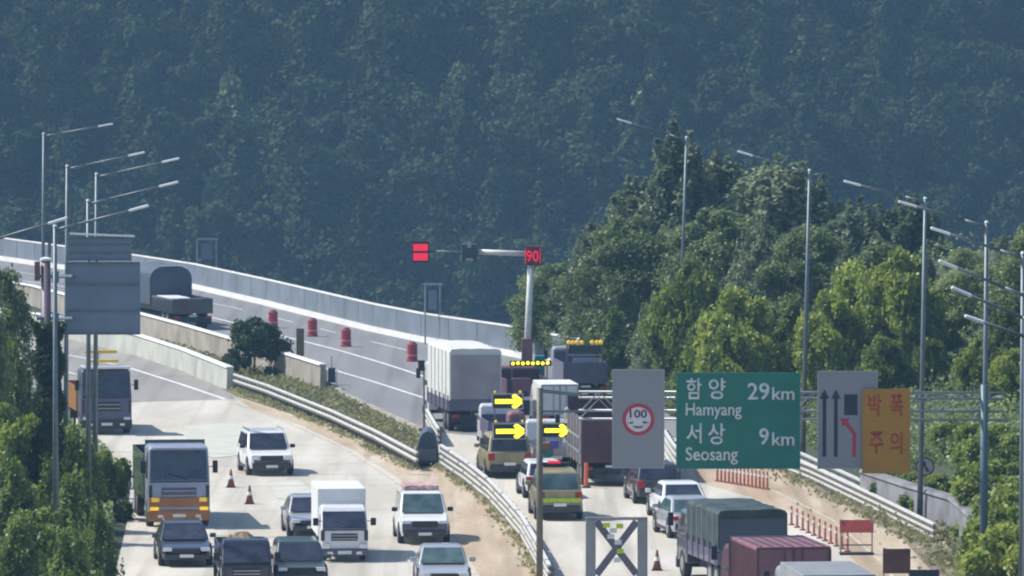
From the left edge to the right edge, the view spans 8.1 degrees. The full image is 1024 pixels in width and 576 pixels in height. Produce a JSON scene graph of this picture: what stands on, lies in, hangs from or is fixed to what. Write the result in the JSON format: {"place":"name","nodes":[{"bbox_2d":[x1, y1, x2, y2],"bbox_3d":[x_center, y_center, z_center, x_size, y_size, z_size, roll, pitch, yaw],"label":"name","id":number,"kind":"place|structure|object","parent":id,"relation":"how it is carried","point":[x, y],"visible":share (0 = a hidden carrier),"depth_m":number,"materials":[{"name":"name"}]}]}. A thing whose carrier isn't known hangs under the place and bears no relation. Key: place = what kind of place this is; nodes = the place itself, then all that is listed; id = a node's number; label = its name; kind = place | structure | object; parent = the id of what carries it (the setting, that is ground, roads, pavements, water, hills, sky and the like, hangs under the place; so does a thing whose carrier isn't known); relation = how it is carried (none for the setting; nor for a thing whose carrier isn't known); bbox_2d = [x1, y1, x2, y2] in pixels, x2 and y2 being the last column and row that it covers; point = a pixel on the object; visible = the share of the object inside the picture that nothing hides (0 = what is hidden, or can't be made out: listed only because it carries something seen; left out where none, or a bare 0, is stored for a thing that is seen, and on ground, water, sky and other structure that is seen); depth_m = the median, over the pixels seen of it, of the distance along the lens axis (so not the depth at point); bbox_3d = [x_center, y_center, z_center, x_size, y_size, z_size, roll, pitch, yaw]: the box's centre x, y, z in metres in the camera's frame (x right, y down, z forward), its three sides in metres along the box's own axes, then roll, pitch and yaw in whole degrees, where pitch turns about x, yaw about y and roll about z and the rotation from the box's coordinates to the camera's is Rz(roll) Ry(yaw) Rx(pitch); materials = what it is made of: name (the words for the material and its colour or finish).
{"place":"outdoors","nodes":[
{"label":"outdoors","id":0,"kind":"place"},
{"bbox_2d":[16,333,234,401],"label":"road asphalt","id":1,"kind":"structure","parent":0,"point":[152,388],"depth_m":376.36,"materials":[{"name":"grey asphalt"}]},
{"bbox_2d":[0,309,234,389],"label":"barrier","id":2,"kind":"object","parent":1,"relation":"on","point":[201,366],"visible":0.67,"depth_m":387.19,"materials":[{"name":"grey concrete"}]},
{"bbox_2d":[237,426,294,474],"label":"sports utility car","id":3,"kind":"object","parent":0,"point":[262,448],"visible":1,"depth_m":306.73,"materials":[{"name":"white paint"}]},
{"bbox_2d":[76,390,479,575],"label":"road","id":4,"kind":"structure","parent":0,"point":[388,553],"depth_m":299.04,"materials":[{"name":"grey asphalt"}]},
{"bbox_2d":[68,350,137,431],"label":"road work truck","id":5,"kind":"object","parent":4,"relation":"on","point":[114,399],"visible":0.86,"depth_m":332.23,"materials":[{"name":"grey paint"}]},
{"bbox_2d":[133,439,217,525],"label":"dump truck","id":6,"kind":"object","parent":4,"relation":"on","point":[171,479],"visible":1,"depth_m":277.85,"materials":[{"name":"blue paint"}]},
{"bbox_2d":[152,518,215,565],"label":"sedan car","id":7,"kind":"object","parent":4,"relation":"on","point":[181,539],"visible":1,"depth_m":261.00,"materials":[{"name":"blue paint"}]},
{"bbox_2d":[184,422,241,457],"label":"road patch","id":8,"kind":"object","parent":4,"relation":"on","point":[221,439],"visible":0.7,"depth_m":330.64,"materials":[{"name":"grey asphalt"}]},
{"bbox_2d":[213,531,279,575],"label":"pickup truck","id":9,"kind":"object","parent":4,"relation":"on","point":[243,553],"visible":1,"depth_m":247.52,"materials":[{"name":"blue paint"}]},
{"bbox_2d":[392,481,452,542],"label":"sports utility car","id":10,"kind":"object","parent":4,"relation":"on","point":[419,509],"visible":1,"depth_m":271.13,"materials":[{"name":"white paint"}]},
{"bbox_2d":[281,493,310,535],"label":"sedan car","id":11,"kind":"object","parent":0,"point":[296,512],"visible":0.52,"depth_m":274.25,"materials":[{"name":"silver metal"}]},
{"bbox_2d":[271,536,331,575],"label":"hatchback car","id":12,"kind":"object","parent":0,"point":[301,556],"visible":0.87,"depth_m":251.87,"materials":[{"name":"green paint"}]},
{"bbox_2d":[179,356,426,464],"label":"median","id":13,"kind":"object","parent":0,"point":[256,400],"visible":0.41,"depth_m":350.48,"materials":[{"name":"green plant"}]},
{"bbox_2d":[2,281,326,387],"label":"median barrier","id":14,"kind":"object","parent":13,"relation":"on","point":[308,370],"visible":0.59,"depth_m":400.71,"materials":[{"name":"concrete"}]},
{"bbox_2d":[220,316,294,375],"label":"median bush","id":15,"kind":"object","parent":13,"relation":"on","point":[254,337],"visible":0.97,"depth_m":377.65,"materials":[{"name":"green plant"}]},
{"bbox_2d":[160,338,419,456],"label":"median grass","id":16,"kind":"structure","parent":13,"relation":"on","point":[354,410],"depth_m":355.15,"materials":[{"name":"green plant"}]},
{"bbox_2d":[233,373,418,469],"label":"guardrail","id":17,"kind":"object","parent":13,"relation":"on","point":[380,439],"visible":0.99,"depth_m":335.91,"materials":[{"name":"white metal"}]},
{"bbox_2d":[311,481,375,559],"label":"box truck","id":18,"kind":"object","parent":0,"point":[339,526],"visible":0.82,"depth_m":262.49,"materials":[{"name":"white paint"}]},
{"bbox_2d":[236,397,535,575],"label":"shoulder","id":19,"kind":"object","parent":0,"point":[490,549],"visible":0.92,"depth_m":282.41},
{"bbox_2d":[230,388,419,470],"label":"rail weeds","id":20,"kind":"object","parent":19,"relation":"on","point":[341,431],"visible":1,"depth_m":333.25,"materials":[{"name":"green plant"}]},
{"bbox_2d":[410,543,475,575],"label":"sedan car","id":21,"kind":"object","parent":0,"point":[439,559],"visible":1,"depth_m":250.81,"materials":[{"name":"silver metal"}]},
{"bbox_2d":[470,390,525,444],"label":"arrow truck","id":22,"kind":"object","parent":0,"point":[504,407],"visible":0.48,"depth_m":320.25,"materials":[{"name":"white paint"}]},
{"bbox_2d":[474,420,531,476],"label":"arrow truck","id":23,"kind":"object","parent":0,"point":[504,446],"visible":0.78,"depth_m":304.13,"materials":[{"name":"yellow paint"}]},
{"bbox_2d":[0,0,1023,563],"bbox_3d":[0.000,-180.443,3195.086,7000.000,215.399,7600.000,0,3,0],"label":"ground","id":24,"kind":"structure","parent":0,"point":[118,532],"depth_m":938.91,"materials":[{"name":"green plant"}]},
{"bbox_2d":[0,262,37,413],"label":"roadside tree","id":25,"kind":"object","parent":24,"relation":"on","point":[16,312],"visible":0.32,"depth_m":299.82,"materials":[{"name":"green plant"}]},
{"bbox_2d":[3,331,34,421],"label":"roadside bush","id":26,"kind":"object","parent":24,"relation":"on","point":[21,395],"visible":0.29,"depth_m":293.72,"materials":[{"name":"green plant"}]},
{"bbox_2d":[0,449,39,539],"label":"roadside bush","id":27,"kind":"object","parent":24,"relation":"on","point":[15,494],"visible":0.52,"depth_m":254.92,"materials":[{"name":"green plant"}]},
{"bbox_2d":[0,510,46,575],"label":"roadside bush","id":28,"kind":"object","parent":24,"relation":"on","point":[20,555],"visible":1,"depth_m":237.12,"materials":[{"name":"green plant"}]},
{"bbox_2d":[0,411,70,512],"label":"roadside bush","id":29,"kind":"object","parent":24,"relation":"on","point":[15,439],"visible":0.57,"depth_m":269.92,"materials":[{"name":"green plant"}]},
{"bbox_2d":[4,505,90,572],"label":"roadside bush","id":30,"kind":"object","parent":24,"relation":"on","point":[45,537],"visible":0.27,"depth_m":245.22,"materials":[{"name":"green plant"}]},
{"bbox_2d":[46,462,94,533],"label":"roadside bush","id":31,"kind":"object","parent":24,"relation":"on","point":[72,495],"visible":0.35,"depth_m":255.08,"materials":[{"name":"green plant"}]},
{"bbox_2d":[39,519,104,575],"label":"roadside bush","id":32,"kind":"object","parent":24,"relation":"on","point":[70,556],"visible":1,"depth_m":233.13,"materials":[{"name":"green plant"}]},
{"bbox_2d":[61,423,108,515],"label":"roadside bush","id":33,"kind":"object","parent":24,"relation":"on","point":[77,452],"visible":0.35,"depth_m":275.36,"materials":[{"name":"green plant"}]},
{"bbox_2d":[34,233,139,489],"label":"overhead sign","id":34,"kind":"object","parent":24,"relation":"on","point":[102,298],"visible":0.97,"depth_m":270.34,"materials":[{"name":"grey metal"}]},
{"bbox_2d":[30,320,68,489],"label":"column vine","id":35,"kind":"object","parent":34,"relation":"attached to","point":[43,347],"depth_m":270.08,"materials":[{"name":"green plant"}]},
{"bbox_2d":[53,204,148,529],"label":"street lamp","id":36,"kind":"object","parent":24,"relation":"on","point":[55,426],"visible":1,"depth_m":249.03,"materials":[{"name":"grey metal"}]},
{"bbox_2d":[83,501,124,575],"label":"roadside bush","id":37,"kind":"object","parent":24,"relation":"on","point":[102,544],"visible":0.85,"depth_m":250.41,"materials":[{"name":"green plant"}]},
{"bbox_2d":[95,449,135,520],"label":"roadside bush","id":38,"kind":"object","parent":24,"relation":"on","point":[117,476],"visible":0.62,"depth_m":281.47,"materials":[{"name":"green plant"}]},
{"bbox_2d":[86,181,177,493],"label":"street lamp","id":39,"kind":"object","parent":24,"relation":"on","point":[88,385],"visible":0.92,"depth_m":275.25,"materials":[{"name":"grey metal"}]},
{"bbox_2d":[200,66,261,159],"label":"hillside tree","id":40,"kind":"object","parent":24,"relation":"on","point":[231,94],"visible":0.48,"depth_m":947.50,"materials":[{"name":"green plant"}]},
{"bbox_2d":[0,260,857,575],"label":"carriageway","id":41,"kind":"structure","parent":24,"relation":"on","point":[405,406],"depth_m":337.89,"materials":[{"name":"grey asphalt"}]},
{"bbox_2d":[140,262,212,327],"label":"covered truck","id":42,"kind":"object","parent":41,"relation":"on","point":[165,290],"visible":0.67,"depth_m":430.39,"materials":[{"name":"grey metal"}]},
{"bbox_2d":[0,238,579,360],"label":"noise wall","id":43,"kind":"structure","parent":41,"relation":"on","point":[365,315],"depth_m":436.76,"materials":[{"name":"concrete"}]},
{"bbox_2d":[416,340,500,429],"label":"covered truck","id":44,"kind":"object","parent":41,"relation":"on","point":[462,379],"visible":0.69,"depth_m":334.06,"materials":[{"name":"white fabric"}]},
{"bbox_2d":[412,241,541,360],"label":"signal mast","id":45,"kind":"object","parent":41,"relation":"on","point":[470,252],"visible":0.91,"depth_m":355.43,"materials":[{"name":"white metal"}]},
{"bbox_2d":[439,444,554,575],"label":"guardrail","id":46,"kind":"object","parent":41,"relation":"on","point":[469,473],"visible":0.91,"depth_m":286.06,"materials":[{"name":"white metal"}]},
{"bbox_2d":[501,360,550,406],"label":"light board truck","id":47,"kind":"object","parent":41,"relation":"on","point":[517,376],"visible":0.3,"depth_m":346.67,"materials":[{"name":"red metal"}]},
{"bbox_2d":[523,380,578,418],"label":"box truck","id":48,"kind":"object","parent":41,"relation":"on","point":[555,402],"visible":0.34,"depth_m":333.31,"materials":[{"name":"white paint"}]},
{"bbox_2d":[525,418,576,469],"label":"arrow truck","id":49,"kind":"object","parent":41,"relation":"on","point":[554,443],"visible":0.47,"depth_m":305.71,"materials":[{"name":"white paint"}]},
{"bbox_2d":[525,461,582,518],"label":"patrol car","id":50,"kind":"object","parent":41,"relation":"on","point":[562,483],"visible":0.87,"depth_m":281.43,"materials":[{"name":"yellow paint"}]},
{"bbox_2d":[544,340,607,393],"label":"road work truck","id":51,"kind":"object","parent":41,"relation":"on","point":[584,367],"visible":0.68,"depth_m":355.81,"materials":[{"name":"grey metal"}]},
{"bbox_2d":[555,394,629,484],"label":"cargo truck","id":52,"kind":"object","parent":41,"relation":"on","point":[589,442],"visible":0.44,"depth_m":299.74,"materials":[{"name":"grey metal"}]},
{"bbox_2d":[585,517,647,575],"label":"frame trailer","id":53,"kind":"object","parent":41,"relation":"on","point":[640,524],"visible":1,"depth_m":243.76,"materials":[{"name":"metal"}]},
{"bbox_2d":[622,460,679,503],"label":"sports utility car","id":54,"kind":"object","parent":41,"relation":"on","point":[637,481],"visible":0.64,"depth_m":289.72,"materials":[{"name":"grey paint"}]},
{"bbox_2d":[668,498,786,575],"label":"covered truck","id":55,"kind":"object","parent":41,"relation":"on","point":[705,525],"visible":0.6,"depth_m":250.78,"materials":[{"name":"fabric"}]},
{"bbox_2d":[711,535,830,575],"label":"container truck","id":56,"kind":"object","parent":41,"relation":"on","point":[756,555],"visible":0.85,"depth_m":237.05,"materials":[{"name":"red paint"}]},
{"bbox_2d":[763,561,875,575],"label":"box truck","id":57,"kind":"object","parent":41,"relation":"on","point":[830,568],"visible":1,"depth_m":227.51,"materials":[{"name":"grey metal"}]},
{"bbox_2d":[0,0,1023,327],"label":"forest","id":58,"kind":"object","parent":24,"relation":"on","point":[894,86],"visible":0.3,"depth_m":940.69,"materials":[{"name":"green plant"}]},
{"bbox_2d":[502,262,593,353],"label":"broadleaf tree","id":59,"kind":"object","parent":24,"relation":"on","point":[542,274],"visible":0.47,"depth_m":390.86,"materials":[{"name":"green plant"}]},
{"bbox_2d":[548,174,648,326],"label":"broadleaf tree","id":60,"kind":"object","parent":24,"relation":"on","point":[625,198],"visible":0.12,"depth_m":408.37,"materials":[{"name":"green plant"}]},
{"bbox_2d":[550,213,673,362],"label":"broadleaf tree","id":61,"kind":"object","parent":24,"relation":"on","point":[615,261],"visible":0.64,"depth_m":378.63,"materials":[{"name":"green plant"}]},
{"bbox_2d":[589,305,641,390],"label":"broadleaf tree","id":62,"kind":"object","parent":24,"relation":"on","point":[616,340],"visible":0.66,"depth_m":364.72,"materials":[{"name":"green plant"}]},
{"bbox_2d":[628,38,678,121],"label":"hillside tree","id":63,"kind":"object","parent":24,"relation":"on","point":[656,54],"visible":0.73,"depth_m":945.77,"materials":[{"name":"green plant"}]},
{"bbox_2d":[620,118,727,318],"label":"broadleaf tree","id":64,"kind":"object","parent":24,"relation":"on","point":[663,198],"visible":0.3,"depth_m":402.37,"materials":[{"name":"green plant"}]},
{"bbox_2d":[637,256,725,416],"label":"bright bush","id":65,"kind":"object","parent":24,"relation":"on","point":[668,318],"visible":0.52,"depth_m":345.67,"materials":[{"name":"green plant"}]},
{"bbox_2d":[649,206,773,300],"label":"broadleaf tree","id":66,"kind":"object","parent":24,"relation":"on","point":[714,252],"visible":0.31,"depth_m":373.92,"materials":[{"name":"green plant"}]},
{"bbox_2d":[692,146,749,231],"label":"broadleaf tree","id":67,"kind":"object","parent":24,"relation":"on","point":[719,170],"visible":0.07,"depth_m":408.37,"materials":[{"name":"green plant"}]},
{"bbox_2d":[694,323,767,372],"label":"bright bush","id":68,"kind":"object","parent":24,"relation":"on","point":[731,343],"visible":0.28,"depth_m":325.29,"materials":[{"name":"green plant"}]},
{"bbox_2d":[680,284,793,372],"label":"bright bush","id":69,"kind":"object","parent":24,"relation":"on","point":[733,307],"visible":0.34,"depth_m":333.09,"materials":[{"name":"green plant"}]},
{"bbox_2d":[719,214,798,309],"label":"broadleaf tree","id":70,"kind":"object","parent":24,"relation":"on","point":[759,241],"visible":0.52,"depth_m":369.65,"materials":[{"name":"green plant"}]},
{"bbox_2d":[536,385,1004,575],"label":"sign gantry","id":71,"kind":"object","parent":24,"relation":"on","point":[984,398],"visible":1,"depth_m":241.50,"materials":[{"name":"metal"}]},
{"bbox_2d":[612,369,664,467],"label":"variable speed sign","id":72,"kind":"object","parent":71,"relation":"attached to","point":[637,418],"visible":1,"depth_m":241.19,"materials":[{"name":"metal"}]},
{"bbox_2d":[676,373,799,468],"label":"distance sign","id":73,"kind":"object","parent":71,"relation":"attached to","point":[737,420],"visible":1,"depth_m":241.20,"materials":[{"name":"green metal"}]},
{"bbox_2d":[817,371,877,468],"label":"lane arrow sign","id":74,"kind":"object","parent":71,"relation":"attached to","point":[839,419],"visible":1,"depth_m":241.19,"materials":[{"name":"metal"}]},
{"bbox_2d":[862,389,909,472],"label":"lane width sign","id":75,"kind":"object","parent":71,"relation":"attached to","point":[885,430],"visible":1,"depth_m":241.10,"materials":[{"name":"orange metal"}]},
{"bbox_2d":[710,152,836,290],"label":"broadleaf tree","id":76,"kind":"object","parent":24,"relation":"on","point":[775,196],"visible":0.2,"depth_m":402.04,"materials":[{"name":"green plant"}]},
{"bbox_2d":[737,150,810,458],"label":"street lamp","id":77,"kind":"object","parent":24,"relation":"on","point":[804,388],"visible":0.88,"depth_m":314.41,"materials":[{"name":"grey metal"}]},
{"bbox_2d":[769,292,808,372],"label":"broadleaf tree","id":78,"kind":"object","parent":24,"relation":"on","point":[787,314],"visible":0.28,"depth_m":337.28,"materials":[{"name":"green plant"}]},
{"bbox_2d":[751,222,852,314],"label":"broadleaf tree","id":79,"kind":"object","parent":24,"relation":"on","point":[772,282],"visible":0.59,"depth_m":364.54,"materials":[{"name":"green plant"}]},
{"bbox_2d":[692,469,930,575],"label":"dusty verge","id":80,"kind":"structure","parent":24,"relation":"on","point":[870,563],"depth_m":287.53,"materials":[{"name":"beige soil"}]},
{"bbox_2d":[782,470,962,575],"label":"verge gravel","id":81,"kind":"structure","parent":80,"relation":"on","point":[911,545],"depth_m":270.31,"materials":[{"name":"brown soil"}]},
{"bbox_2d":[782,460,935,538],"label":"guardrail","id":82,"kind":"object","parent":81,"relation":"on","point":[839,483],"visible":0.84,"depth_m":288.21,"materials":[{"name":"white metal"}]},
{"bbox_2d":[844,180,926,516],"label":"street lamp","id":83,"kind":"object","parent":81,"relation":"on","point":[921,438],"visible":0.86,"depth_m":277.64,"materials":[{"name":"grey metal"}]},
{"bbox_2d":[760,469,1013,575],"bbox_3d":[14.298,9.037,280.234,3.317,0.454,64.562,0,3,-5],"label":"rail weeds","id":84,"kind":"object","parent":81,"relation":"on","point":[794,477],"visible":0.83,"depth_m":281.45,"materials":[{"name":"green plant"}]},
{"bbox_2d":[859,469,974,544],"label":"retaining wall","id":85,"kind":"structure","parent":81,"relation":"on","point":[939,505],"depth_m":278.01,"materials":[{"name":"concrete"}]},
{"bbox_2d":[791,289,862,413],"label":"bright bush","id":86,"kind":"object","parent":24,"relation":"on","point":[824,341],"visible":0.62,"depth_m":328.83,"materials":[{"name":"green plant"}]},
{"bbox_2d":[790,195,889,291],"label":"broadleaf tree","id":87,"kind":"object","parent":24,"relation":"on","point":[851,226],"visible":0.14,"depth_m":396.44,"materials":[{"name":"green plant"}]},
{"bbox_2d":[816,257,895,338],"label":"bright bush","id":88,"kind":"object","parent":24,"relation":"on","point":[844,279],"visible":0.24,"depth_m":332.39,"materials":[{"name":"green plant"}]},
{"bbox_2d":[852,334,914,396],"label":"bright bush","id":89,"kind":"object","parent":24,"relation":"on","point":[892,369],"visible":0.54,"depth_m":321.57,"materials":[{"name":"green plant"}]},
{"bbox_2d":[848,245,950,368],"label":"bright bush","id":90,"kind":"object","parent":24,"relation":"on","point":[895,296],"visible":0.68,"depth_m":328.54,"materials":[{"name":"green plant"}]},
{"bbox_2d":[797,231,1019,473],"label":"undergrowth","id":91,"kind":"object","parent":24,"relation":"on","point":[811,431],"visible":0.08,"depth_m":311.02,"materials":[{"name":"green plant"}]},
{"bbox_2d":[879,192,953,256],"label":"broadleaf tree","id":92,"kind":"object","parent":24,"relation":"on","point":[909,217],"visible":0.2,"depth_m":396.48,"materials":[{"name":"green plant"}]},
{"bbox_2d":[906,336,950,402],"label":"bright bush","id":93,"kind":"object","parent":24,"relation":"on","point":[937,358],"visible":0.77,"depth_m":321.58,"materials":[{"name":"green plant"}]},
{"bbox_2d":[931,247,996,339],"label":"broadleaf tree","id":94,"kind":"object","parent":24,"relation":"on","point":[954,318],"visible":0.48,"depth_m":336.81,"materials":[{"name":"green plant"}]},
{"bbox_2d":[951,337,993,405],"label":"bright bush","id":95,"kind":"object","parent":24,"relation":"on","point":[966,367],"visible":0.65,"depth_m":313.96,"materials":[{"name":"green plant"}]},
{"bbox_2d":[930,227,1023,575],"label":"street lamp","id":96,"kind":"object","parent":24,"relation":"on","point":[1021,256],"visible":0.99,"depth_m":226.17,"materials":[{"name":"grey metal"}]},
{"bbox_2d":[947,458,1017,541],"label":"vine bush","id":97,"kind":"object","parent":24,"relation":"on","point":[965,487],"visible":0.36,"depth_m":269.88,"materials":[{"name":"green plant"}]},
{"bbox_2d":[951,502,1018,575],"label":"vine bush","id":98,"kind":"object","parent":24,"relation":"on","point":[1003,514],"visible":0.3,"depth_m":245.40,"materials":[{"name":"green plant"}]},
{"bbox_2d":[952,519,1018,575],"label":"vine bush","id":99,"kind":"object","parent":24,"relation":"on","point":[990,555],"visible":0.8,"depth_m":236.88,"materials":[{"name":"green plant"}]},
{"bbox_2d":[958,422,1018,465],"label":"vine bush","id":100,"kind":"object","parent":24,"relation":"on","point":[970,447],"visible":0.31,"depth_m":287.25,"materials":[{"name":"green plant"}]},
{"bbox_2d":[971,227,1023,341],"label":"broadleaf tree","id":101,"kind":"object","parent":24,"relation":"on","point":[1008,272],"visible":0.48,"depth_m":320.94,"materials":[{"name":"green plant"}]},
{"bbox_2d":[982,347,1019,413],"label":"bright bush","id":102,"kind":"object","parent":24,"relation":"on","point":[1002,376],"visible":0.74,"depth_m":306.83,"materials":[{"name":"green plant"}]},
{"bbox_2d":[982,302,1019,374],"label":"broadleaf tree","id":103,"kind":"object","parent":24,"relation":"on","point":[1000,342],"visible":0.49,"depth_m":313.98,"materials":[{"name":"green plant"}]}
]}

